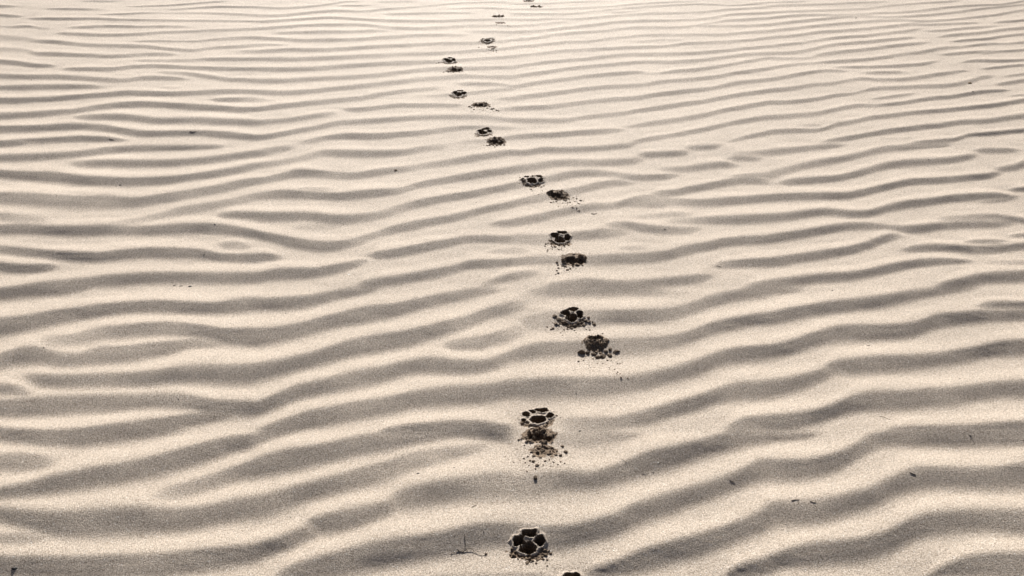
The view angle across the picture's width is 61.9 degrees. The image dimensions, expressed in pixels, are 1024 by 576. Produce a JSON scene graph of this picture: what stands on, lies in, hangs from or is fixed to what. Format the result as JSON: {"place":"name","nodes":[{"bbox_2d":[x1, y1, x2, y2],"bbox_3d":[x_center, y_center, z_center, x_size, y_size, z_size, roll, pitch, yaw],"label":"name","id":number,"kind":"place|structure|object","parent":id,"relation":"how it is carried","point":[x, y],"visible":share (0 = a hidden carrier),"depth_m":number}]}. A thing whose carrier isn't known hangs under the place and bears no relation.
{"place":"outdoors","nodes":[
{"label":"outdoors","id":0,"kind":"place"},
{"bbox_2d":[0,0,1023,575],"bbox_3d":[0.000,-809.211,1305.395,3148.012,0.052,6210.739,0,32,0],"label":"sand","id":1,"kind":"structure","parent":0,"point":[278,390],"depth_m":2.85},
{"bbox_2d":[441,57,456,63],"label":"paw print","id":2,"kind":"object","parent":1,"relation":"on","point":[447,60],"visible":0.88,"depth_m":4.98},
{"bbox_2d":[447,66,462,71],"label":"paw print","id":3,"kind":"object","parent":1,"relation":"on","point":[454,69],"visible":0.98,"depth_m":4.84},
{"bbox_2d":[450,90,466,98],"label":"paw print","id":4,"kind":"object","parent":1,"relation":"on","point":[457,93],"visible":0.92,"depth_m":4.49},
{"bbox_2d":[471,102,490,107],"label":"paw print","id":5,"kind":"object","parent":1,"relation":"on","point":[481,104],"visible":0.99,"depth_m":4.34},
{"bbox_2d":[474,127,492,136],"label":"paw print","id":6,"kind":"object","parent":1,"relation":"on","point":[485,131],"visible":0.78,"depth_m":4.04},
{"bbox_2d":[479,38,495,44],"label":"paw print","id":7,"kind":"object","parent":1,"relation":"on","point":[485,40],"visible":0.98,"depth_m":5.30},
{"bbox_2d":[485,136,506,144],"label":"paw print","id":8,"kind":"object","parent":1,"relation":"on","point":[494,140],"visible":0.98,"depth_m":3.95},
{"bbox_2d":[505,527,548,562],"bbox_3d":[0.034,0.588,1.922,0.099,0.049,0.086,0,32,0],"label":"paw print","id":9,"kind":"object","parent":1,"relation":"on","point":[529,548],"visible":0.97,"depth_m":1.93},
{"bbox_2d":[519,175,544,187],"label":"paw print","id":10,"kind":"object","parent":1,"relation":"on","point":[531,179],"visible":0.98,"depth_m":3.57},
{"bbox_2d":[449,45,616,570],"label":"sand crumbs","id":11,"kind":"object","parent":1,"relation":"on","point":[545,329],"visible":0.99,"depth_m":2.65},
{"bbox_2d":[518,407,555,430],"bbox_3d":[0.069,0.360,2.296,0.104,0.035,0.107,0,32,0],"label":"paw print","id":12,"kind":"object","parent":1,"relation":"on","point":[534,416],"visible":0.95,"depth_m":2.30},
{"bbox_2d":[520,428,557,443],"bbox_3d":[0.072,0.387,2.223,0.099,0.024,0.067,0,32,0],"label":"paw print","id":13,"kind":"object","parent":1,"relation":"on","point":[548,435],"visible":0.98,"depth_m":2.23},
{"bbox_2d":[528,444,559,457],"bbox_3d":[0.082,0.414,2.171,0.082,0.009,0.052,0,32,0],"label":"paw print","id":14,"kind":"object","parent":1,"relation":"on","point":[538,447],"visible":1,"depth_m":2.17},
{"bbox_2d":[546,189,569,200],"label":"paw print","id":15,"kind":"object","parent":1,"relation":"on","point":[552,194],"visible":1,"depth_m":3.46},
{"bbox_2d":[547,230,571,246],"bbox_3d":[0.174,-0.171,3.132,0.095,0.041,0.106,0,32,0],"label":"paw print","id":16,"kind":"object","parent":1,"relation":"on","point":[557,237],"visible":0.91,"depth_m":3.14},
{"bbox_2d":[560,571,582,575],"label":"paw print","id":17,"kind":"object","parent":1,"relation":"on","point":[573,573],"visible":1,"depth_m":1.85},
{"bbox_2d":[559,307,585,328],"bbox_3d":[0.192,0.100,2.701,0.090,0.040,0.104,0,32,0],"label":"paw print","id":18,"kind":"object","parent":1,"relation":"on","point":[576,315],"visible":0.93,"depth_m":2.70},
{"bbox_2d":[560,253,587,266],"bbox_3d":[0.216,-0.100,2.997,0.099,0.033,0.086,0,32,0],"label":"paw print","id":19,"kind":"object","parent":1,"relation":"on","point":[571,259],"visible":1,"depth_m":3.00},
{"bbox_2d":[581,334,608,351],"bbox_3d":[0.250,0.163,2.576,0.082,0.025,0.080,0,32,0],"label":"paw print","id":20,"kind":"object","parent":1,"relation":"on","point":[598,343],"visible":1,"depth_m":2.57}
]}

